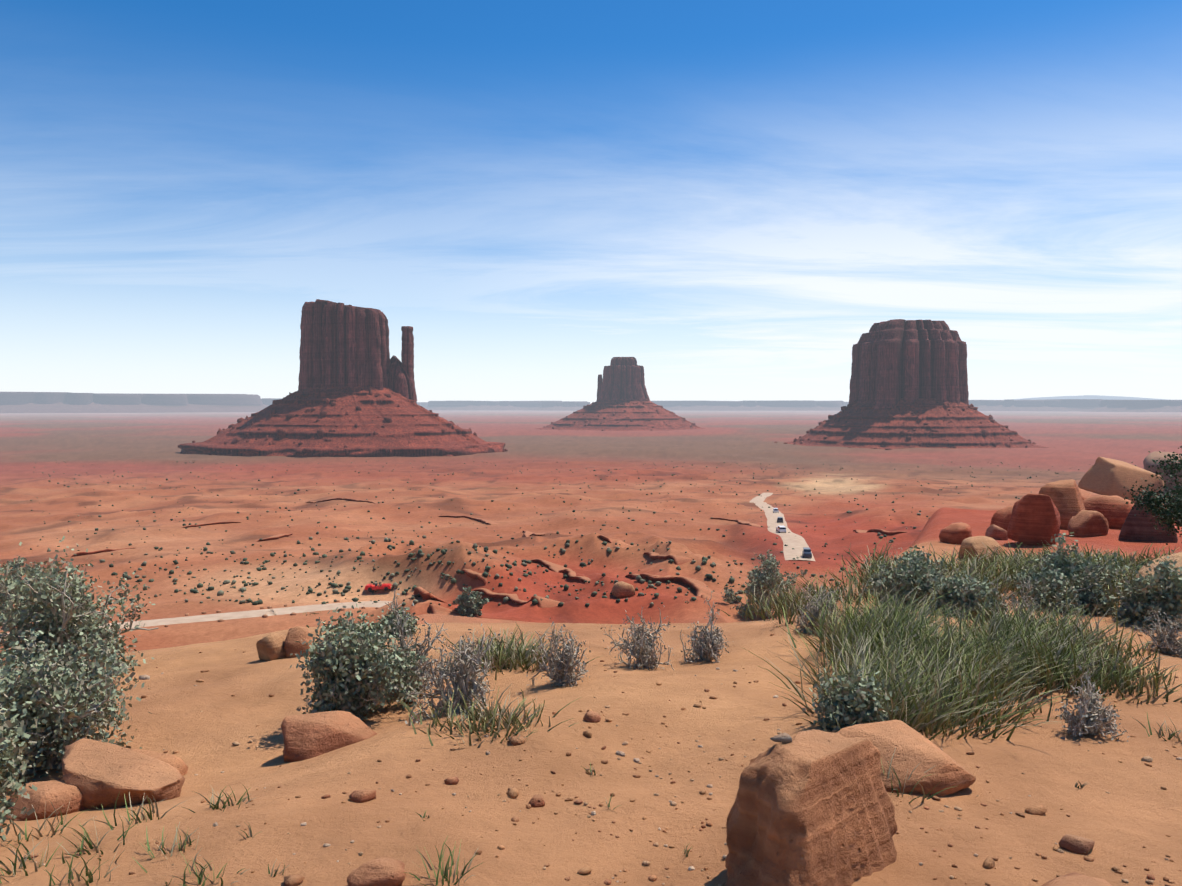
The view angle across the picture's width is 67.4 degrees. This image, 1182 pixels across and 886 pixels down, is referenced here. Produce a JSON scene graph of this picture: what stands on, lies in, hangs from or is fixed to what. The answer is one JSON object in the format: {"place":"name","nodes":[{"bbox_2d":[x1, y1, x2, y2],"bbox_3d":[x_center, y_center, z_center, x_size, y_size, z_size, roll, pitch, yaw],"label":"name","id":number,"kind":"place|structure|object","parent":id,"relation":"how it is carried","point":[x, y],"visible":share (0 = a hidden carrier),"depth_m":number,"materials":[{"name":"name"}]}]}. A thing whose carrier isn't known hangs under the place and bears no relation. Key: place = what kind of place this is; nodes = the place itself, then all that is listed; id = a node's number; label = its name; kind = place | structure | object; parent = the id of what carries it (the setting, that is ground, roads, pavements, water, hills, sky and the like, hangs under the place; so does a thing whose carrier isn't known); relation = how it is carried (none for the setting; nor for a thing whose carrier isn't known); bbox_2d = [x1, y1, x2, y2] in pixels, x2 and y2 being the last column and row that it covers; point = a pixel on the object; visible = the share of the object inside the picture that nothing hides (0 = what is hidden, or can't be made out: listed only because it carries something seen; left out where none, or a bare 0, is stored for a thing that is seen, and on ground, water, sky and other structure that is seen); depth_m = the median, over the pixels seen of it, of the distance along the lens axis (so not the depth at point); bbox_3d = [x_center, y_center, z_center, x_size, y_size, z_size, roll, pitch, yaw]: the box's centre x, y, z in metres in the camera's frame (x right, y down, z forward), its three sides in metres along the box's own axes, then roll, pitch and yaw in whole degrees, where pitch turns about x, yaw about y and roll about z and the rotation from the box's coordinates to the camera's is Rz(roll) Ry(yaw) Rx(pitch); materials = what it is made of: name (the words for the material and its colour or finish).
{"place":"outdoors","nodes":[
{"label":"outdoors","id":0,"kind":"place"},
{"bbox_2d":[0,392,268,412],"bbox_3d":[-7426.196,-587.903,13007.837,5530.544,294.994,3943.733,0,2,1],"label":"mesa","id":1,"kind":"structure","parent":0,"point":[40,402],"depth_m":12432.68,"materials":[{"name":"grey stone"}]},
{"bbox_2d":[0,601,392,639],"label":"dirt road","id":2,"kind":"structure","parent":0,"point":[244,614],"depth_m":166.41,"materials":[{"name":"beige soil"}]},
{"bbox_2d":[0,597,399,642],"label":"roadside stones","id":3,"kind":"object","parent":2,"relation":"on","point":[263,616],"visible":0.29,"depth_m":167.64,"materials":[{"name":"stone"}]},
{"bbox_2d":[261,398,281,405],"bbox_3d":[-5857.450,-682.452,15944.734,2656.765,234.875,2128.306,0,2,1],"label":"mesa","id":4,"kind":"structure","parent":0,"point":[267,401],"depth_m":15465.18,"materials":[{"name":"grey stone"}]},
{"bbox_2d":[417,402,427,406],"bbox_3d":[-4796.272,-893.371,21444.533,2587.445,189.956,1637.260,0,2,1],"label":"mesa","id":5,"kind":"structure","parent":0,"point":[423,404],"depth_m":21282.72,"materials":[{"name":"grey stone"}]},
{"bbox_2d":[424,401,561,409],"bbox_3d":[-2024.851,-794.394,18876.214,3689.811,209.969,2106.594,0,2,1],"label":"mesa","id":6,"kind":"structure","parent":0,"point":[479,405],"depth_m":18253.53,"materials":[{"name":"stone"}]},
{"bbox_2d":[528,401,589,410],"bbox_3d":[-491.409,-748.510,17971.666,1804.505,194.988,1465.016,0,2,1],"label":"mesa","id":7,"kind":"structure","parent":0,"point":[561,406],"depth_m":17655.00,"materials":[{"name":"grey stone"}]},
{"bbox_2d":[0,410,1181,885],"bbox_3d":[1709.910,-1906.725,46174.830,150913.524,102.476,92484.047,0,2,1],"label":"ground sheet","id":8,"kind":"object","parent":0,"point":[200,728],"visible":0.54,"depth_m":11.91,"materials":[{"name":"orange sand"}]},
{"bbox_2d":[4,780,84,820],"bbox_3d":[-3.620,2.390,5.896,0.527,0.201,0.371,-1,3,-23],"label":"slab boulder","id":9,"kind":"object","parent":8,"relation":"on","point":[58,793],"visible":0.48,"depth_m":5.82,"materials":[{"name":"brown stone"}]},
{"bbox_2d":[62,738,184,808],"bbox_3d":[-3.320,2.340,6.138,1.069,0.349,0.535,1,3,15],"label":"slab boulder","id":10,"kind":"object","parent":8,"relation":"on","point":[97,773],"visible":0.81,"depth_m":6.02,"materials":[{"name":"brown stone"}]},
{"bbox_2d":[58,748,187,779],"bbox_3d":[-3.609,2.524,6.794,0.955,0.167,0.522,0,2,11],"label":"boulder","id":11,"kind":"object","parent":10,"relation":"part of","point":[179,764],"visible":0.15,"depth_m":6.87,"materials":[{"name":"brown stone"}]},
{"bbox_2d":[256,632,285,660],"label":"boulder","id":12,"kind":"object","parent":8,"relation":"on","point":[270,646],"visible":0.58,"depth_m":10.85,"materials":[{"name":"brown stone"}]},
{"bbox_2d":[284,626,313,657],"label":"boulder","id":13,"kind":"object","parent":8,"relation":"on","point":[294,634],"visible":0.56,"depth_m":10.89,"materials":[{"name":"brown stone"}]},
{"bbox_2d":[281,711,376,761],"bbox_3d":[-2.041,2.268,6.909,0.708,0.305,0.572,-1,3,-27],"label":"boulder","id":14,"kind":"object","parent":8,"relation":"on","point":[308,736],"visible":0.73,"depth_m":6.74,"materials":[{"name":"brown stone"}]},
{"bbox_2d":[180,299,504,456],"bbox_3d":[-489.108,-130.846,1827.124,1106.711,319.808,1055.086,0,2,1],"label":"butte","id":15,"kind":"object","parent":8,"relation":"on","point":[342,345],"visible":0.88,"depth_m":1717.82,"materials":[{"name":"brown stone"}]},
{"bbox_2d":[388,355,416,400],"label":"mitten shoulder","id":16,"kind":"object","parent":15,"relation":"on","point":[401,382],"visible":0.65,"depth_m":1799.88},
{"bbox_2d":[401,326,414,383],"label":"rock spire","id":17,"kind":"structure","parent":16,"relation":"on","point":[407,354],"depth_m":1808.65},
{"bbox_2d":[349,790,375,802],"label":"rock","id":18,"kind":"object","parent":8,"relation":"on","point":[359,796],"visible":0.9,"depth_m":5.15,"materials":[{"name":"brown stone"}]},
{"bbox_2d":[347,857,405,885],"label":"rock","id":19,"kind":"object","parent":8,"relation":"on","point":[386,871],"visible":1,"depth_m":3.99,"materials":[{"name":"brown stone"}]},
{"bbox_2d":[365,582,391,590],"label":"car","id":20,"kind":"object","parent":8,"relation":"on","point":[370,587],"visible":1,"depth_m":184.02,"materials":[{"name":"red paint"}]},
{"bbox_2d":[63,498,905,623],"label":"rock outcrops","id":21,"kind":"object","parent":8,"relation":"on","point":[440,614],"visible":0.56,"depth_m":177.94,"materials":[{"name":"brown stone"}]},
{"bbox_2d":[528,794,544,807],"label":"rock","id":22,"kind":"object","parent":8,"relation":"on","point":[537,800],"visible":0.92,"depth_m":5.14,"materials":[{"name":"brown stone"}]},
{"bbox_2d":[30,460,1135,606],"bbox_3d":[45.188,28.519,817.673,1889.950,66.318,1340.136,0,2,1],"label":"desert shrubs","id":23,"kind":"object","parent":8,"relation":"on","point":[485,574],"visible":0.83,"depth_m":202.11,"materials":[{"name":"green plant"}]},
{"bbox_2d":[0,532,1181,843],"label":"sagebrush bushes","id":24,"kind":"object","parent":8,"relation":"on","point":[54,700],"visible":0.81,"depth_m":8.11,"materials":[{"name":"green plant"}]},
{"bbox_2d":[0,539,1181,885],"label":"grass","id":25,"kind":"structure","parent":8,"relation":"on","point":[934,681],"depth_m":8.14,"materials":[{"name":"green plant"}]},
{"bbox_2d":[0,625,1181,885],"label":"pebbles","id":26,"kind":"object","parent":8,"relation":"on","point":[514,793],"visible":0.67,"depth_m":5.11,"materials":[{"name":"brown stone"}]},
{"bbox_2d":[583,711,600,722],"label":"rock","id":27,"kind":"object","parent":8,"relation":"on","point":[592,716],"visible":0.9,"depth_m":6.65,"materials":[{"name":"brown stone"}]},
{"bbox_2d":[177,382,1035,456],"bbox_3d":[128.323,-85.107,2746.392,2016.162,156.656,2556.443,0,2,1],"label":"talus boulders","id":28,"kind":"object","parent":8,"relation":"on","point":[281,431],"visible":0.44,"depth_m":1790.69,"materials":[{"name":"red stone"}]},
{"bbox_2d":[536,357,705,430],"bbox_3d":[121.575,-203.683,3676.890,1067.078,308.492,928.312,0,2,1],"label":"butte","id":29,"kind":"object","parent":8,"relation":"on","point":[623,380],"visible":0.92,"depth_m":3619.04,"materials":[{"name":"stone"}]},
{"bbox_2d":[596,374,602,401],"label":"rock spire","id":30,"kind":"structure","parent":29,"relation":"on","point":[600,381],"depth_m":3680.32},
{"bbox_2d":[612,581,634,597],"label":"rock","id":31,"kind":"object","parent":8,"relation":"on","point":[621,589],"visible":0.9,"depth_m":170.95,"materials":[{"name":"brown stone"}]},
{"bbox_2d":[651,400,844,410],"bbox_3d":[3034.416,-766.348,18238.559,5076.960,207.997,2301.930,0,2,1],"label":"mesa","id":32,"kind":"structure","parent":8,"relation":"on","point":[795,405],"depth_m":17434.78,"materials":[{"name":"grey stone"}]},
{"bbox_2d":[377,580,1181,741],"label":"dry shrubs","id":33,"kind":"object","parent":8,"relation":"on","point":[1090,718],"visible":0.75,"depth_m":8.25,"materials":[{"name":"grey plant"}]},
{"bbox_2d":[725,729,897,885],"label":"boulder","id":34,"kind":"object","parent":8,"relation":"on","point":[813,807],"visible":1,"depth_m":4.01,"materials":[{"name":"brown stone"}]},
{"bbox_2d":[770,733,791,742],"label":"stone","id":35,"kind":"object","parent":34,"relation":"on","point":[784,738],"visible":1,"depth_m":4.17,"materials":[{"name":"grey stone"}]},
{"bbox_2d":[836,720,975,795],"bbox_3d":[1.885,1.935,5.486,0.827,0.249,0.773,0,2,1],"label":"boulder","id":36,"kind":"object","parent":8,"relation":"on","point":[913,749],"visible":0.65,"depth_m":5.24,"materials":[{"name":"brown stone"}]},
{"bbox_2d":[785,319,1047,448],"bbox_3d":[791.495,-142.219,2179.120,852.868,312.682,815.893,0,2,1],"label":"butte","id":37,"kind":"object","parent":8,"relation":"on","point":[897,364],"visible":0.96,"depth_m":2069.12,"materials":[{"name":"brown stone"}]},
{"bbox_2d":[939,522,972,544],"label":"boulder","id":38,"kind":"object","parent":8,"relation":"on","point":[956,533],"depth_m":25.37,"materials":[{"name":"brown stone"}]},
{"bbox_2d":[957,536,1004,560],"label":"boulder","id":39,"kind":"object","parent":8,"relation":"on","point":[975,544],"visible":0.54,"depth_m":21.17,"materials":[{"name":"brown stone"}]},
{"bbox_2d":[985,524,1007,539],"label":"boulder","id":40,"kind":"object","parent":8,"relation":"on","point":[994,532],"depth_m":27.78,"materials":[{"name":"brown stone"}]},
{"bbox_2d":[990,505,1013,530],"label":"boulder","id":41,"kind":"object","parent":8,"relation":"on","point":[1001,518],"depth_m":30.77,"materials":[{"name":"red stone"}]},
{"bbox_2d":[1007,493,1060,545],"bbox_3d":[12.506,2.196,25.031,1.349,1.616,1.247,2,3,33],"label":"boulder","id":42,"kind":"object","parent":8,"relation":"on","point":[1035,519],"depth_m":24.52,"materials":[{"name":"red stone"}]},
{"bbox_2d":[968,399,1102,410],"bbox_3d":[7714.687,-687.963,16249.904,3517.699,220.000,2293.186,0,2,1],"label":"mesa","id":43,"kind":"structure","parent":8,"relation":"on","point":[1041,405],"depth_m":15517.29,"materials":[{"name":"grey stone"}]},
{"bbox_2d":[1038,479,1084,529],"bbox_3d":[17.638,2.360,32.902,1.822,1.989,2.138,0,2,1],"label":"boulder","id":44,"kind":"object","parent":8,"relation":"on","point":[1065,497],"visible":0.38,"depth_m":32.33,"materials":[{"name":"brown stone"}]},
{"bbox_2d":[1042,872,1111,885],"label":"corner boulder","id":45,"kind":"object","parent":8,"relation":"on","point":[1074,879],"visible":1,"depth_m":3.83,"materials":[{"name":"brown stone"}]},
{"bbox_2d":[1059,834,1094,854],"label":"rock","id":46,"kind":"object","parent":8,"relation":"on","point":[1076,844],"visible":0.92,"depth_m":4.41,"materials":[{"name":"brown stone"}]},
{"bbox_2d":[1079,488,1093,499],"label":"boulder","id":47,"kind":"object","parent":8,"relation":"on","point":[1085,494],"depth_m":49.81,"materials":[{"name":"brown stone"}]},
{"bbox_2d":[1067,510,1108,536],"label":"pile block","id":48,"kind":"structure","parent":8,"relation":"on","point":[1085,523],"depth_m":28.76,"materials":[{"name":"brown stone"}]},
{"bbox_2d":[1083,495,1133,528],"bbox_3d":[20.934,2.806,35.941,2.212,1.444,2.011,1,3,24],"label":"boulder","id":49,"kind":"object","parent":8,"relation":"on","point":[1116,515],"depth_m":35.20,"materials":[{"name":"brown stone"}]},
{"bbox_2d":[1078,457,1163,503],"bbox_3d":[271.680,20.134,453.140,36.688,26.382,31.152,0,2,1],"label":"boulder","id":50,"kind":"object","parent":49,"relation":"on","point":[1106,476],"visible":0.75,"depth_m":443.70,"materials":[{"name":"brown stone"}]},
{"bbox_2d":[1080,400,1181,411],"bbox_3d":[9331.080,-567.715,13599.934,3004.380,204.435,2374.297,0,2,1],"label":"mesa","id":51,"kind":"structure","parent":8,"relation":"on","point":[1140,405],"depth_m":13558.71,"materials":[{"name":"grey stone"}]},
{"bbox_2d":[1113,446,1181,544],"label":"juniper tree","id":52,"kind":"object","parent":8,"relation":"on","point":[1170,508],"visible":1,"depth_m":18.83,"materials":[{"name":"green plant"}]},
{"bbox_2d":[1118,495,1177,542],"bbox_3d":[17.169,2.347,27.501,1.445,1.661,1.248,0,2,1],"label":"pile block","id":53,"kind":"object","parent":8,"relation":"on","point":[1136,526],"visible":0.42,"depth_m":27.11,"materials":[{"name":"brown stone"}]},
{"bbox_2d":[1134,552,1181,609],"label":"boulder","id":54,"kind":"object","parent":8,"relation":"on","point":[1177,557],"visible":0.25,"depth_m":14.45,"materials":[{"name":"brown stone"}]},
{"bbox_2d":[1143,451,1181,494],"bbox_3d":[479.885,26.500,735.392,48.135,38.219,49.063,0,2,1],"label":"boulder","id":55,"kind":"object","parent":8,"relation":"on","point":[1155,456],"depth_m":722.26,"materials":[{"name":"grey stone"}]},
{"bbox_2d":[0,0,1181,403],"label":"sky","id":56,"kind":"structure","parent":0,"point":[722,197],"materials":[{"name":"blue"}]},
{"bbox_2d":[750,493,814,560],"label":"dirt road","id":57,"kind":"structure","parent":0,"point":[796,542],"depth_m":294.73,"materials":[{"name":"beige soil"}]},
{"bbox_2d":[777,517,782,522],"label":"dark suv","id":58,"kind":"object","parent":57,"relation":"on","point":[779,519],"visible":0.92,"depth_m":342.31,"materials":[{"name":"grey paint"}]},
{"bbox_2d":[776,526,785,532],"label":"white suv","id":59,"kind":"object","parent":57,"relation":"on","point":[781,528],"visible":0.98,"depth_m":297.24,"materials":[{"name":"white paint"}]},
{"bbox_2d":[802,547,811,557],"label":"car","id":60,"kind":"object","parent":57,"relation":"on","point":[806,552],"visible":1,"depth_m":240.01,"materials":[{"name":"blue paint"}]},
{"bbox_2d":[1013,395,1167,399],"bbox_3d":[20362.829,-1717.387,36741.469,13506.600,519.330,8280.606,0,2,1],"label":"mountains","id":61,"kind":"structure","parent":0,"point":[1095,397],"depth_m":35931.22,"materials":[{"name":"grey stone"}]}
]}

